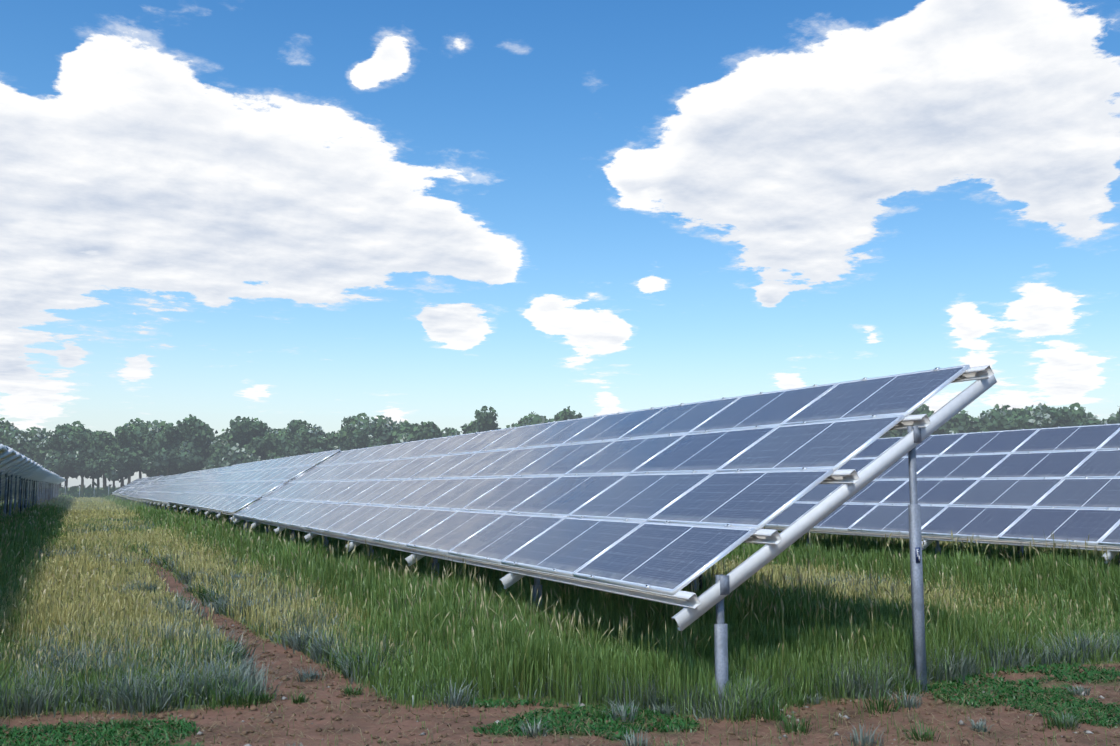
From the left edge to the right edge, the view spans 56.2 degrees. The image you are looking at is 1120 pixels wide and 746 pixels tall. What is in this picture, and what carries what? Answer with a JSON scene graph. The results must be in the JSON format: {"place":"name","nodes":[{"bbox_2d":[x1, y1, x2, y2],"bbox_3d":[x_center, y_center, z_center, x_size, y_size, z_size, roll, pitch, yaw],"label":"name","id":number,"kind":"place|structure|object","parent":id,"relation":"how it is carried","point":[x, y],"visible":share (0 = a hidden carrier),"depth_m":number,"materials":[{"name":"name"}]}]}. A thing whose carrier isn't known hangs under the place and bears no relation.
{"place":"outdoors","nodes":[
{"label":"outdoors","id":0,"kind":"place"},
{"bbox_2d":[0,494,256,518],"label":"grass","id":1,"kind":"structure","parent":0,"point":[129,509],"depth_m":79.97,"materials":[{"name":"green plant"}]},
{"bbox_2d":[0,505,1118,588],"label":"grass","id":2,"kind":"structure","parent":0,"point":[211,540],"depth_m":24.30,"materials":[{"name":"green plant"}]},
{"bbox_2d":[0,498,1119,745],"bbox_3d":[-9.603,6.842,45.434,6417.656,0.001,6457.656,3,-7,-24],"label":"field ground","id":3,"kind":"structure","parent":0,"point":[348,716],"depth_m":8.50,"materials":[{"name":"brown soil"}]},
{"bbox_2d":[0,418,18,431],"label":"tree","id":4,"kind":"object","parent":3,"relation":"on","point":[3,425],"depth_m":197.73,"materials":[{"name":"green plant"}]},
{"bbox_2d":[0,427,24,445],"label":"tree","id":5,"kind":"object","parent":3,"relation":"on","point":[5,435],"depth_m":190.17,"materials":[{"name":"green plant"}]},
{"bbox_2d":[3,433,32,457],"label":"tree","id":6,"kind":"object","parent":3,"relation":"on","point":[24,448],"depth_m":189.66,"materials":[{"name":"green plant"}]},
{"bbox_2d":[0,444,65,517],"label":"solar panel mounting frame","id":7,"kind":"object","parent":3,"relation":"on","point":[32,481],"visible":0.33,"depth_m":56.28,"materials":[{"name":"metal"}]},
{"bbox_2d":[0,445,51,479],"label":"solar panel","id":8,"kind":"object","parent":7,"relation":"on","point":[5,457],"visible":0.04,"depth_m":40.13,"materials":[{"name":"blue glass"}]},
{"bbox_2d":[25,427,46,450],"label":"tree","id":9,"kind":"object","parent":3,"relation":"on","point":[34,434],"depth_m":199.07,"materials":[{"name":"green plant"}]},
{"bbox_2d":[29,437,51,458],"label":"tree","id":10,"kind":"object","parent":3,"relation":"on","point":[34,444],"depth_m":195.86,"materials":[{"name":"green plant"}]},
{"bbox_2d":[31,439,51,467],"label":"tree","id":11,"kind":"object","parent":3,"relation":"on","point":[37,457],"depth_m":189.05,"materials":[{"name":"green plant"}]},
{"bbox_2d":[42,427,70,486],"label":"tree","id":12,"kind":"object","parent":3,"relation":"on","point":[53,458],"depth_m":188.08,"materials":[{"name":"green plant"}]},
{"bbox_2d":[56,421,90,486],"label":"tree","id":13,"kind":"object","parent":3,"relation":"on","point":[67,427],"depth_m":194.20,"materials":[{"name":"green plant"}]},
{"bbox_2d":[68,470,79,478],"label":"tree","id":14,"kind":"object","parent":3,"relation":"on","point":[72,473],"depth_m":204.21,"materials":[{"name":"green plant"}]},
{"bbox_2d":[58,428,95,486],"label":"tree","id":15,"kind":"object","parent":3,"relation":"on","point":[81,470],"depth_m":187.55,"materials":[{"name":"green plant"}]},
{"bbox_2d":[51,486,120,497],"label":"perimeter fence","id":16,"kind":"object","parent":3,"relation":"on","point":[81,491],"depth_m":183.27,"materials":[{"name":"grey metal"}]},
{"bbox_2d":[80,474,99,486],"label":"tree","id":17,"kind":"object","parent":3,"relation":"on","point":[89,475],"depth_m":194.63,"materials":[{"name":"green plant"}]},
{"bbox_2d":[56,481,124,486],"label":"hedge undergrowth","id":18,"kind":"object","parent":3,"relation":"on","point":[94,483],"depth_m":190.15,"materials":[{"name":"green plant"}]},
{"bbox_2d":[85,431,117,486],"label":"tree","id":19,"kind":"object","parent":3,"relation":"on","point":[108,440],"depth_m":186.91,"materials":[{"name":"green plant"}]},
{"bbox_2d":[96,430,108,486],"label":"tree","id":20,"kind":"object","parent":3,"relation":"on","point":[98,482],"depth_m":202.99,"materials":[{"name":"green plant"}]},
{"bbox_2d":[96,443,127,486],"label":"tree","id":21,"kind":"object","parent":3,"relation":"on","point":[113,474],"depth_m":184.72,"materials":[{"name":"green plant"}]},
{"bbox_2d":[108,423,148,483],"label":"tree","id":22,"kind":"object","parent":3,"relation":"on","point":[128,456],"depth_m":184.41,"materials":[{"name":"green plant"}]},
{"bbox_2d":[115,418,157,478],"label":"tree","id":23,"kind":"object","parent":3,"relation":"on","point":[142,424],"depth_m":191.99,"materials":[{"name":"green plant"}]},
{"bbox_2d":[146,454,163,477],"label":"tree","id":24,"kind":"object","parent":3,"relation":"on","point":[150,474],"depth_m":187.59,"materials":[{"name":"green plant"}]},
{"bbox_2d":[140,420,172,475],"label":"tree","id":25,"kind":"object","parent":3,"relation":"on","point":[147,467],"depth_m":183.07,"materials":[{"name":"green plant"}]},
{"bbox_2d":[151,423,180,475],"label":"tree","id":26,"kind":"object","parent":3,"relation":"on","point":[163,447],"depth_m":180.52,"materials":[{"name":"green plant"}]},
{"bbox_2d":[164,429,205,473],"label":"tree","id":27,"kind":"object","parent":3,"relation":"on","point":[182,437],"depth_m":181.88,"materials":[{"name":"green plant"}]},
{"bbox_2d":[178,424,213,457],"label":"tree","id":28,"kind":"object","parent":3,"relation":"on","point":[206,455],"depth_m":187.78,"materials":[{"name":"green plant"}]},
{"bbox_2d":[176,414,217,471],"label":"tree","id":29,"kind":"object","parent":3,"relation":"on","point":[195,435],"depth_m":179.68,"materials":[{"name":"green plant"}]},
{"bbox_2d":[201,437,225,469],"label":"tree","id":30,"kind":"object","parent":3,"relation":"on","point":[214,455],"depth_m":178.65,"materials":[{"name":"green plant"}]},
{"bbox_2d":[206,434,223,454],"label":"tree","id":31,"kind":"object","parent":3,"relation":"on","point":[207,450],"depth_m":187.34,"materials":[{"name":"green plant"}]},
{"bbox_2d":[215,416,251,467],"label":"tree","id":32,"kind":"object","parent":3,"relation":"on","point":[235,429],"depth_m":178.64,"materials":[{"name":"green plant"}]},
{"bbox_2d":[242,435,266,463],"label":"tree","id":33,"kind":"object","parent":3,"relation":"on","point":[258,447],"depth_m":178.42,"materials":[{"name":"green plant"}]},
{"bbox_2d":[245,420,269,459],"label":"tree","id":34,"kind":"object","parent":3,"relation":"on","point":[265,453],"depth_m":182.00,"materials":[{"name":"green plant"}]},
{"bbox_2d":[244,416,272,432],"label":"tree","id":35,"kind":"object","parent":3,"relation":"on","point":[270,430],"depth_m":192.26,"materials":[{"name":"green plant"}]},
{"bbox_2d":[265,428,282,459],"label":"tree","id":36,"kind":"object","parent":3,"relation":"on","point":[274,430],"depth_m":182.87,"materials":[{"name":"green plant"}]},
{"bbox_2d":[263,430,290,459],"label":"tree","id":37,"kind":"object","parent":3,"relation":"on","point":[276,451],"depth_m":176.66,"materials":[{"name":"green plant"}]},
{"bbox_2d":[277,426,290,432],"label":"tree","id":38,"kind":"object","parent":3,"relation":"on","point":[284,430],"depth_m":191.04,"materials":[{"name":"green plant"}]},
{"bbox_2d":[283,419,311,436],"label":"tree","id":39,"kind":"object","parent":3,"relation":"on","point":[307,424],"depth_m":182.62,"materials":[{"name":"green plant"}]},
{"bbox_2d":[283,420,324,472],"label":"tree","id":40,"kind":"object","parent":3,"relation":"on","point":[299,448],"depth_m":175.66,"materials":[{"name":"green plant"}]},
{"bbox_2d":[304,433,331,471],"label":"tree","id":41,"kind":"object","parent":3,"relation":"on","point":[317,446],"depth_m":173.67,"materials":[{"name":"green plant"}]},
{"bbox_2d":[324,428,345,459],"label":"tree","id":42,"kind":"object","parent":3,"relation":"on","point":[333,436],"depth_m":173.77,"materials":[{"name":"green plant"}]},
{"bbox_2d":[333,421,371,450],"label":"tree","id":43,"kind":"object","parent":3,"relation":"on","point":[348,434],"depth_m":173.26,"materials":[{"name":"green plant"}]},
{"bbox_2d":[341,413,371,434],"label":"tree","id":44,"kind":"object","parent":3,"relation":"on","point":[357,418],"depth_m":189.02,"materials":[{"name":"green plant"}]},
{"bbox_2d":[351,429,381,448],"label":"tree","id":45,"kind":"object","parent":3,"relation":"on","point":[361,443],"depth_m":170.83,"materials":[{"name":"green plant"}]},
{"bbox_2d":[368,415,393,444],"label":"tree","id":46,"kind":"object","parent":3,"relation":"on","point":[388,423],"depth_m":177.31,"materials":[{"name":"green plant"}]},
{"bbox_2d":[374,438,404,445],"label":"tree","id":47,"kind":"object","parent":3,"relation":"on","point":[385,444],"depth_m":171.28,"materials":[{"name":"green plant"}]},
{"bbox_2d":[391,427,413,443],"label":"tree","id":48,"kind":"object","parent":3,"relation":"on","point":[404,430],"depth_m":176.67,"materials":[{"name":"green plant"}]},
{"bbox_2d":[391,419,414,432],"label":"tree","id":49,"kind":"object","parent":3,"relation":"on","point":[405,423],"depth_m":184.35,"materials":[{"name":"green plant"}]},
{"bbox_2d":[393,433,414,443],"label":"tree","id":50,"kind":"object","parent":3,"relation":"on","point":[402,438],"depth_m":169.39,"materials":[{"name":"green plant"}]},
{"bbox_2d":[413,421,442,440],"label":"tree","id":51,"kind":"object","parent":3,"relation":"on","point":[436,433],"depth_m":169.71,"materials":[{"name":"green plant"}]},
{"bbox_2d":[441,427,459,436],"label":"tree","id":52,"kind":"object","parent":3,"relation":"on","point":[446,433],"depth_m":177.02,"materials":[{"name":"green plant"}]},
{"bbox_2d":[451,426,480,435],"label":"tree","id":53,"kind":"object","parent":3,"relation":"on","point":[452,434],"depth_m":166.78,"materials":[{"name":"green plant"}]},
{"bbox_2d":[460,423,500,433],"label":"tree","id":54,"kind":"object","parent":3,"relation":"on","point":[465,430],"depth_m":181.69,"materials":[{"name":"green plant"}]},
{"bbox_2d":[467,406,499,432],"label":"tree","id":55,"kind":"object","parent":3,"relation":"on","point":[486,417],"depth_m":165.34,"materials":[{"name":"green plant"}]},
{"bbox_2d":[33,514,958,568],"bbox_3d":[-0.415,6.799,46.835,73.674,0.390,45.444,0,-6,-1],"label":"wormwood","id":56,"kind":"object","parent":3,"relation":"on","point":[155,557],"visible":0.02,"depth_m":27.31,"materials":[{"name":"green plant"}]},
{"bbox_2d":[505,411,540,428],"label":"tree","id":57,"kind":"object","parent":3,"relation":"on","point":[521,421],"depth_m":171.13,"materials":[{"name":"green plant"}]},
{"bbox_2d":[522,414,547,425],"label":"tree","id":58,"kind":"object","parent":3,"relation":"on","point":[540,420],"depth_m":164.27,"materials":[{"name":"green plant"}]},
{"bbox_2d":[112,365,996,710],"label":"solar panel mounting frame","id":59,"kind":"object","parent":3,"relation":"on","point":[850,481],"visible":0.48,"depth_m":9.78,"materials":[{"name":"silver metal"}]},
{"bbox_2d":[112,365,969,594],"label":"front panels","id":60,"kind":"object","parent":59,"relation":"attached to","point":[715,493],"visible":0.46,"depth_m":13.39,"materials":[{"name":"blue glass"}]},
{"bbox_2d":[0,529,1119,745],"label":"grass","id":61,"kind":"structure","parent":3,"relation":"on","point":[456,623],"depth_m":11.07,"materials":[{"name":"green plant"}]},
{"bbox_2d":[0,555,1119,745],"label":"wormwood","id":62,"kind":"object","parent":3,"relation":"on","point":[250,679],"visible":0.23,"depth_m":9.60,"materials":[{"name":"green plant"}]},
{"bbox_2d":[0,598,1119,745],"bbox_3d":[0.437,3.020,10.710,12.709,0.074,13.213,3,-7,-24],"label":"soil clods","id":63,"kind":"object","parent":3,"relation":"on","point":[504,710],"visible":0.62,"depth_m":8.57,"materials":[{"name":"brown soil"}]},
{"bbox_2d":[545,406,581,421],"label":"tree","id":64,"kind":"object","parent":3,"relation":"on","point":[565,414],"depth_m":165.58,"materials":[{"name":"green plant"}]},
{"bbox_2d":[253,424,1119,576],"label":"solar panel mounting frame","id":65,"kind":"object","parent":3,"relation":"on","point":[928,540],"visible":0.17,"depth_m":19.25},
{"bbox_2d":[262,424,1119,545],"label":"panels","id":66,"kind":"object","parent":65,"relation":"attached to","point":[1079,513],"visible":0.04,"depth_m":20.39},
{"bbox_2d":[879,430,898,437],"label":"tree","id":67,"kind":"object","parent":3,"relation":"on","point":[887,434],"depth_m":151.61,"materials":[{"name":"green plant"}]},
{"bbox_2d":[891,414,911,436],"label":"tree","id":68,"kind":"object","parent":3,"relation":"on","point":[900,432],"depth_m":160.59,"materials":[{"name":"green plant"}]},
{"bbox_2d":[911,404,933,414],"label":"tree","id":69,"kind":"object","parent":3,"relation":"on","point":[920,409],"depth_m":157.72,"materials":[{"name":"green plant"}]},
{"bbox_2d":[902,410,946,436],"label":"tree","id":70,"kind":"object","parent":3,"relation":"on","point":[933,433],"depth_m":148.21,"materials":[{"name":"green plant"}]},
{"bbox_2d":[935,410,983,434],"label":"tree","id":71,"kind":"object","parent":3,"relation":"on","point":[959,423],"depth_m":147.68,"materials":[{"name":"green plant"}]},
{"bbox_2d":[970,427,988,432],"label":"tree","id":72,"kind":"object","parent":3,"relation":"on","point":[983,429],"depth_m":147.42,"materials":[{"name":"green plant"}]},
{"bbox_2d":[977,408,1005,430],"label":"tree","id":73,"kind":"object","parent":3,"relation":"on","point":[993,414],"depth_m":153.34,"materials":[{"name":"green plant"}]},
{"bbox_2d":[984,404,1013,416],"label":"tree","id":74,"kind":"object","parent":3,"relation":"on","point":[1004,407],"depth_m":159.06,"materials":[{"name":"green plant"}]},
{"bbox_2d":[986,414,1027,430],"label":"tree","id":75,"kind":"object","parent":3,"relation":"on","point":[998,424],"depth_m":145.87,"materials":[{"name":"green plant"}]},
{"bbox_2d":[1007,408,1055,429],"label":"tree","id":76,"kind":"object","parent":3,"relation":"on","point":[1041,424],"depth_m":144.44,"materials":[{"name":"green plant"}]},
{"bbox_2d":[1024,403,1061,427],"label":"tree","id":77,"kind":"object","parent":3,"relation":"on","point":[1032,411],"depth_m":151.40,"materials":[{"name":"green plant"}]},
{"bbox_2d":[1059,403,1093,422],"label":"tree","id":78,"kind":"object","parent":3,"relation":"on","point":[1079,414],"depth_m":155.52,"materials":[{"name":"green plant"}]},
{"bbox_2d":[1053,410,1102,426],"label":"tree","id":79,"kind":"object","parent":3,"relation":"on","point":[1059,417],"depth_m":145.00,"materials":[{"name":"green plant"}]},
{"bbox_2d":[1104,406,1119,423],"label":"tree","id":80,"kind":"object","parent":3,"relation":"on","point":[1113,417],"depth_m":141.61,"materials":[{"name":"green plant"}]},
{"bbox_2d":[0,403,1119,500],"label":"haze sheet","id":81,"kind":"object","parent":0,"point":[357,440],"visible":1,"depth_m":128.90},
{"bbox_2d":[0,0,1119,486],"label":"sky","id":82,"kind":"structure","parent":0,"point":[322,213],"materials":[{"name":"blue"}]}
]}

